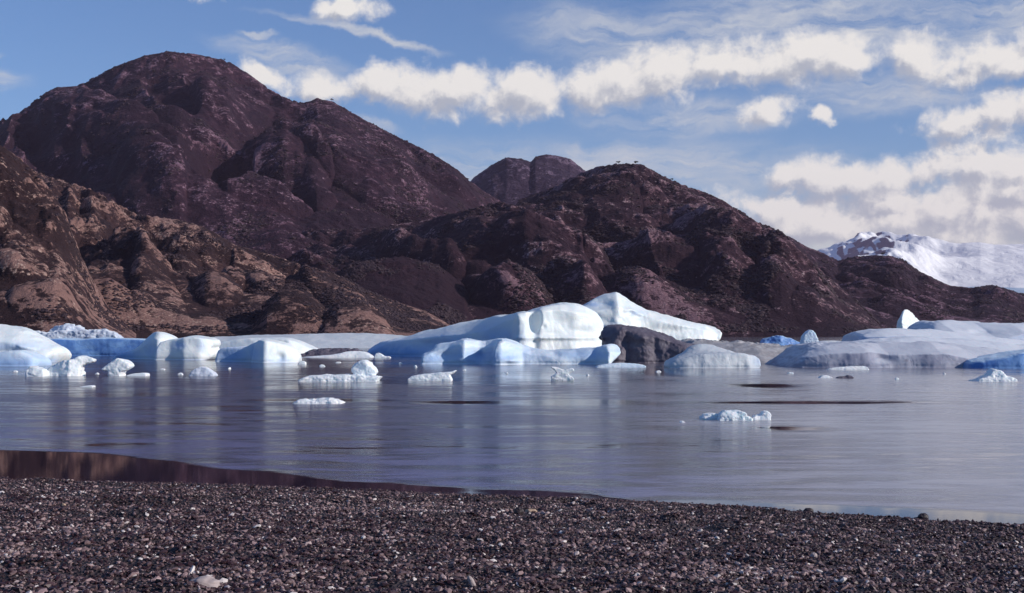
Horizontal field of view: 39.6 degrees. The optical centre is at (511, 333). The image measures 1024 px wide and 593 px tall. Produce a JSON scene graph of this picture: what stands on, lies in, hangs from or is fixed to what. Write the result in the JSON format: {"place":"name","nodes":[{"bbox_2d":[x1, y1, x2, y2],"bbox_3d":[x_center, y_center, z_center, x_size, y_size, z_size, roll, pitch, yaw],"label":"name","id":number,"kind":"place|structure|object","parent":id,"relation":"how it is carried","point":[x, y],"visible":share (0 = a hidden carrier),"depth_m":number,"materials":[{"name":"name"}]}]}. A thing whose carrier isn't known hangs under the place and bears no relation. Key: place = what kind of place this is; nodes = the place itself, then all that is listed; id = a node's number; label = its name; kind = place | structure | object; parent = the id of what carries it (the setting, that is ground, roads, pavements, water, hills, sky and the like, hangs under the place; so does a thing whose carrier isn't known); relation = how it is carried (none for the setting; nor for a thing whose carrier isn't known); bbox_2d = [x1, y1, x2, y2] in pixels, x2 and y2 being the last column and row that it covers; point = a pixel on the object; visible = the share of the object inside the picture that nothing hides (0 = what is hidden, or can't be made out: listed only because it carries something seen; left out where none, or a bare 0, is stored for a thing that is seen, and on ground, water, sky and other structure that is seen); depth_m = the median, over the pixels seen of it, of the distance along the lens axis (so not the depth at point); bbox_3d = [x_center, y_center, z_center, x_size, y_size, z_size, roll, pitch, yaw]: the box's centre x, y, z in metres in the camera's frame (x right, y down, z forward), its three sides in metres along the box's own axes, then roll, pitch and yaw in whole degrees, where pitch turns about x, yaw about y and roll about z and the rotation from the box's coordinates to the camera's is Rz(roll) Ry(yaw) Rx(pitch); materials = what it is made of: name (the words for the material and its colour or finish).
{"place":"outdoors","nodes":[
{"label":"outdoors","id":0,"kind":"place"},
{"bbox_2d":[0,145,135,337],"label":"hill","id":1,"kind":"structure","parent":0,"point":[26,278],"depth_m":672.84,"materials":[{"name":"brown stone"}]},
{"bbox_2d":[35,171,448,338],"bbox_3d":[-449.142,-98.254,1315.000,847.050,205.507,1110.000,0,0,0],"label":"hill","id":2,"kind":"structure","parent":0,"point":[184,288],"depth_m":973.64,"materials":[{"name":"brown stone"}]},
{"bbox_2d":[0,52,501,260],"bbox_3d":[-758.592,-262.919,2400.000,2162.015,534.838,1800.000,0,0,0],"label":"mountain","id":3,"kind":"structure","parent":0,"point":[210,205],"depth_m":2137.78,"materials":[{"name":"brown stone"}]},
{"bbox_2d":[0,51,1023,332],"bbox_3d":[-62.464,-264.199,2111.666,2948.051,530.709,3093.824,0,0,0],"label":"scrub","id":4,"kind":"object","parent":3,"relation":"on","point":[444,313],"visible":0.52,"depth_m":1339.66,"materials":[{"name":"brown plant"}]},
{"bbox_2d":[248,289,325,334],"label":"hill","id":5,"kind":"structure","parent":0,"point":[284,316],"depth_m":765.87,"materials":[{"name":"brown stone"}]},
{"bbox_2d":[318,301,396,334],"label":"hill","id":6,"kind":"structure","parent":0,"point":[361,318],"depth_m":753.90,"materials":[{"name":"brown stone"}]},
{"bbox_2d":[335,256,474,324],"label":"hill","id":7,"kind":"structure","parent":0,"point":[411,285],"depth_m":1251.66,"materials":[{"name":"brown stone"}]},
{"bbox_2d":[291,202,610,319],"bbox_3d":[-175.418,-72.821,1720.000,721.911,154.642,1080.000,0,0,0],"label":"hill","id":8,"kind":"structure","parent":0,"point":[529,239],"depth_m":1432.88,"materials":[{"name":"brown stone"}]},
{"bbox_2d":[0,337,1023,523],"bbox_3d":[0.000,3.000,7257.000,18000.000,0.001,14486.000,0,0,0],"label":"water","id":9,"kind":"structure","parent":0,"point":[935,444],"depth_m":43.01,"materials":[{"name":"liquid"}]},
{"bbox_2d":[0,350,51,365],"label":"iceberg","id":10,"kind":"object","parent":9,"relation":"on","point":[20,358],"visible":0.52,"depth_m":129.80,"materials":[{"name":"white ice"}]},
{"bbox_2d":[0,324,71,361],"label":"iceberg","id":11,"kind":"object","parent":9,"relation":"on","point":[17,338],"visible":0.54,"depth_m":146.76,"materials":[{"name":"white ice"}]},
{"bbox_2d":[25,366,49,376],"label":"ice chunk","id":12,"kind":"object","parent":9,"relation":"on","point":[34,371],"visible":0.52,"depth_m":98.76,"materials":[{"name":"white ice"}]},
{"bbox_2d":[47,355,95,375],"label":"ice chunk","id":13,"kind":"object","parent":9,"relation":"on","point":[73,367],"visible":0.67,"depth_m":100.03,"materials":[{"name":"white ice"}]},
{"bbox_2d":[36,323,123,338],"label":"ice rubble","id":14,"kind":"object","parent":9,"relation":"on","point":[67,330],"visible":0.34,"depth_m":447.55,"materials":[{"name":"white ice"}]},
{"bbox_2d":[50,337,145,355],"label":"iceberg","id":15,"kind":"object","parent":9,"relation":"on","point":[106,346],"visible":0.31,"depth_m":188.04,"materials":[{"name":"blue ice"}]},
{"bbox_2d":[102,358,133,375],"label":"ice chunk","id":16,"kind":"object","parent":9,"relation":"on","point":[118,367],"visible":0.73,"depth_m":99.62,"materials":[{"name":"white ice"}]},
{"bbox_2d":[127,373,149,375],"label":"ice floe","id":17,"kind":"object","parent":9,"relation":"on","point":[141,374],"visible":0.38,"depth_m":99.61,"materials":[{"name":"white ice"}]},
{"bbox_2d":[112,332,220,359],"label":"iceberg","id":18,"kind":"object","parent":9,"relation":"on","point":[161,346],"visible":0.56,"depth_m":159.50,"materials":[{"name":"white ice"}]},
{"bbox_2d":[189,367,217,375],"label":"ice chunk","id":19,"kind":"object","parent":9,"relation":"on","point":[203,371],"visible":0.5,"depth_m":99.69,"materials":[{"name":"white ice"}]},
{"bbox_2d":[215,339,301,362],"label":"iceberg","id":20,"kind":"object","parent":9,"relation":"on","point":[268,351],"visible":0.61,"depth_m":146.31,"materials":[{"name":"white ice"}]},
{"bbox_2d":[219,337,318,353],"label":"iceberg","id":21,"kind":"object","parent":9,"relation":"on","point":[301,347],"visible":0.32,"depth_m":210.33,"materials":[{"name":"white ice"}]},
{"bbox_2d":[212,333,404,347],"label":"iceberg","id":22,"kind":"object","parent":9,"relation":"on","point":[344,340],"visible":0.21,"depth_m":295.57,"materials":[{"name":"white ice"}]},
{"bbox_2d":[293,397,344,403],"bbox_3d":[-8.351,3.052,61.126,2.265,0.578,1.470,0,0,0],"label":"ice floe","id":23,"kind":"object","parent":9,"relation":"on","point":[325,400],"visible":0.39,"depth_m":60.54,"materials":[{"name":"white ice"}]},
{"bbox_2d":[301,348,362,355],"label":"ice rubble","id":24,"kind":"object","parent":9,"relation":"on","point":[322,351],"visible":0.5,"depth_m":188.37,"materials":[{"name":"grey ice"}]},
{"bbox_2d":[305,351,373,357],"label":"iceberg","id":25,"kind":"object","parent":9,"relation":"on","point":[355,354],"visible":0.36,"depth_m":176.04,"materials":[{"name":"white ice"}]},
{"bbox_2d":[298,360,381,380],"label":"ice chunk","id":26,"kind":"object","parent":9,"relation":"on","point":[364,370],"visible":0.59,"depth_m":88.89,"materials":[{"name":"white ice"}]},
{"bbox_2d":[374,353,390,357],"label":"ice chunk","id":27,"kind":"object","parent":9,"relation":"on","point":[378,355],"visible":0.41,"depth_m":173.12,"materials":[{"name":"white ice"}]},
{"bbox_2d":[408,370,456,380],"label":"ice floe","id":28,"kind":"object","parent":9,"relation":"on","point":[442,376],"visible":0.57,"depth_m":89.38,"materials":[{"name":"white ice"}]},
{"bbox_2d":[367,302,603,356],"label":"iceberg","id":29,"kind":"object","parent":9,"relation":"on","point":[561,325],"visible":0.57,"depth_m":170.57,"materials":[{"name":"white ice"}]},
{"bbox_2d":[421,338,620,364],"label":"iceberg","id":30,"kind":"object","parent":9,"relation":"on","point":[501,351],"visible":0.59,"depth_m":137.95,"materials":[{"name":"white ice"}]},
{"bbox_2d":[551,367,573,380],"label":"ice chunk","id":31,"kind":"object","parent":9,"relation":"on","point":[561,375],"visible":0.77,"depth_m":90.03,"materials":[{"name":"white ice"}]},
{"bbox_2d":[595,363,645,366],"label":"ice floe","id":32,"kind":"object","parent":9,"relation":"on","point":[621,365],"visible":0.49,"depth_m":125.13,"materials":[{"name":"white ice"}]},
{"bbox_2d":[599,324,695,362],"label":"rock","id":33,"kind":"object","parent":9,"relation":"on","point":[634,344],"visible":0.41,"depth_m":143.31,"materials":[{"name":"grey stone"}]},
{"bbox_2d":[583,292,721,340],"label":"iceberg","id":34,"kind":"object","parent":9,"relation":"on","point":[613,308],"visible":0.4,"depth_m":198.27,"materials":[{"name":"white ice"}]},
{"bbox_2d":[699,413,717,419],"bbox_3d":[6.965,3.035,49.686,0.853,0.508,0.783,0,0,0],"label":"ice floe","id":35,"kind":"object","parent":9,"relation":"on","point":[708,416],"visible":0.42,"depth_m":49.37,"materials":[{"name":"ice"}]},
{"bbox_2d":[664,344,760,367],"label":"iceberg","id":36,"kind":"object","parent":9,"relation":"on","point":[702,356],"visible":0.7,"depth_m":122.89,"materials":[{"name":"white ice"}]},
{"bbox_2d":[717,410,752,420],"bbox_3d":[7.682,2.972,49.265,1.279,0.630,0.791,0,0,0],"label":"ice floe","id":37,"kind":"object","parent":9,"relation":"on","point":[731,415],"visible":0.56,"depth_m":48.95,"materials":[{"name":"white ice"}]},
{"bbox_2d":[681,338,792,363],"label":"iceberg","id":38,"kind":"object","parent":9,"relation":"on","point":[764,353],"visible":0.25,"depth_m":148.44,"materials":[{"name":"white ice"}]},
{"bbox_2d":[751,410,771,419],"bbox_3d":[8.642,2.989,49.432,0.717,0.598,0.724,0,0,0],"label":"ice floe","id":39,"kind":"object","parent":9,"relation":"on","point":[764,415],"visible":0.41,"depth_m":49.17,"materials":[{"name":"white ice"}]},
{"bbox_2d":[760,335,799,345],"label":"iceberg","id":40,"kind":"object","parent":9,"relation":"on","point":[780,340],"visible":0.46,"depth_m":322.85,"materials":[{"name":"blue ice"}]},
{"bbox_2d":[800,330,817,343],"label":"iceberg","id":41,"kind":"object","parent":9,"relation":"on","point":[808,336],"visible":0.52,"depth_m":312.97,"materials":[{"name":"white ice"}]},
{"bbox_2d":[818,375,831,377],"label":"ice floe","id":42,"kind":"object","parent":9,"relation":"on","point":[824,376],"visible":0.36,"depth_m":95.39,"materials":[{"name":"white ice"}]},
{"bbox_2d":[836,375,853,377],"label":"ice floe","id":43,"kind":"object","parent":9,"relation":"on","point":[848,376],"visible":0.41,"depth_m":94.58,"materials":[{"name":"grey ice"}]},
{"bbox_2d":[827,366,868,369],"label":"ice floe","id":44,"kind":"object","parent":9,"relation":"on","point":[852,368],"visible":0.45,"depth_m":117.14,"materials":[{"name":"white ice"}]},
{"bbox_2d":[765,341,1004,367],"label":"iceberg","id":45,"kind":"object","parent":9,"relation":"on","point":[886,354],"visible":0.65,"depth_m":125.47,"materials":[{"name":"white ice"}]},
{"bbox_2d":[897,310,918,328],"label":"iceberg","id":46,"kind":"object","parent":9,"relation":"on","point":[907,319],"visible":0.21,"depth_m":271.10,"materials":[{"name":"white ice"}]},
{"bbox_2d":[842,328,1023,343],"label":"iceberg","id":47,"kind":"object","parent":9,"relation":"on","point":[873,333],"visible":0.33,"depth_m":191.72,"materials":[{"name":"white ice"}]},
{"bbox_2d":[854,336,1023,350],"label":"iceberg","id":48,"kind":"object","parent":9,"relation":"on","point":[988,344],"visible":0.27,"depth_m":164.55,"materials":[{"name":"white ice"}]},
{"bbox_2d":[907,320,1023,340],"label":"iceberg","id":49,"kind":"object","parent":9,"relation":"on","point":[1007,330],"visible":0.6,"depth_m":240.05,"materials":[{"name":"white ice"}]},
{"bbox_2d":[968,368,1016,380],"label":"ice chunk","id":50,"kind":"object","parent":9,"relation":"on","point":[991,374],"visible":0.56,"depth_m":88.70,"materials":[{"name":"white ice"}]},
{"bbox_2d":[963,349,1023,368],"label":"iceberg","id":51,"kind":"object","parent":9,"relation":"on","point":[1011,359],"visible":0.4,"depth_m":121.99,"materials":[{"name":"blue ice"}]},
{"bbox_2d":[0,476,1023,592],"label":"beach ground","id":52,"kind":"structure","parent":0,"point":[401,583],"depth_m":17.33,"materials":[{"name":"grey gravel"}]},
{"bbox_2d":[190,576,219,587],"bbox_3d":[-2.765,2.247,12.744,0.302,0.142,0.250,0,0,16],"label":"stone","id":53,"kind":"object","parent":52,"relation":"on","point":[209,581],"visible":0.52,"depth_m":12.68,"materials":[{"name":"white stone"}]},
{"bbox_2d":[467,576,475,586],"bbox_3d":[-0.367,2.268,12.941,0.083,0.127,0.040,0,0,0],"label":"stone","id":54,"kind":"object","parent":52,"relation":"on","point":[471,581],"visible":0.95,"depth_m":12.93,"materials":[{"name":"white stone"}]},
{"bbox_2d":[514,507,523,513],"bbox_3d":[0.102,2.682,21.394,0.150,0.139,0.134,0,0,0],"label":"stone","id":55,"kind":"object","parent":52,"relation":"on","point":[519,510],"visible":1,"depth_m":21.35,"materials":[{"name":"grey stone"}]},
{"bbox_2d":[525,509,536,512],"bbox_3d":[0.294,2.768,22.003,0.198,0.108,0.178,0,0,0],"label":"stone","id":56,"kind":"object","parent":52,"relation":"on","point":[528,510],"visible":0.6,"depth_m":21.96,"materials":[{"name":"beige stone"}]},
{"bbox_2d":[918,513,928,517],"bbox_3d":[6.684,2.987,23.117,0.184,0.132,0.142,0,0,0],"label":"stone","id":57,"kind":"object","parent":52,"relation":"on","point":[922,515],"visible":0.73,"depth_m":23.07,"materials":[{"name":"grey stone"}]},
{"bbox_2d":[0,0,1023,249],"label":"sky","id":58,"kind":"structure","parent":0,"point":[825,123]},
{"bbox_2d":[470,154,584,204],"bbox_3d":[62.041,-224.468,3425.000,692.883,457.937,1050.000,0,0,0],"label":"mountain","id":59,"kind":"structure","parent":0,"point":[518,177],"depth_m":3434.82,"materials":[{"name":"brown stone"}]},
{"bbox_2d":[516,164,880,336],"bbox_3d":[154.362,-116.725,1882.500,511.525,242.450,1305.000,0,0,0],"label":"hill","id":60,"kind":"structure","parent":0,"point":[795,300],"depth_m":1447.75,"materials":[{"name":"brown stone"}]},
{"bbox_2d":[788,236,1023,327],"bbox_3d":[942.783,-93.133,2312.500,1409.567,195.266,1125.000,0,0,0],"label":"hill","id":61,"kind":"structure","parent":0,"point":[842,275],"depth_m":2141.33,"materials":[{"name":"brown stone"}]},
{"bbox_2d":[817,231,1023,287],"bbox_3d":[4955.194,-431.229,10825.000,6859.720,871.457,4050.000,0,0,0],"label":"snow mountain","id":62,"kind":"structure","parent":0,"point":[974,264],"depth_m":10588.94,"materials":[{"name":"white snow"}]},
{"bbox_2d":[968,287,1023,292],"bbox_3d":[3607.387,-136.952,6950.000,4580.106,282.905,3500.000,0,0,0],"label":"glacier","id":63,"kind":"object","parent":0,"point":[1019,290],"visible":0.02,"depth_m":8286.38,"materials":[{"name":"white ice"}]}
]}

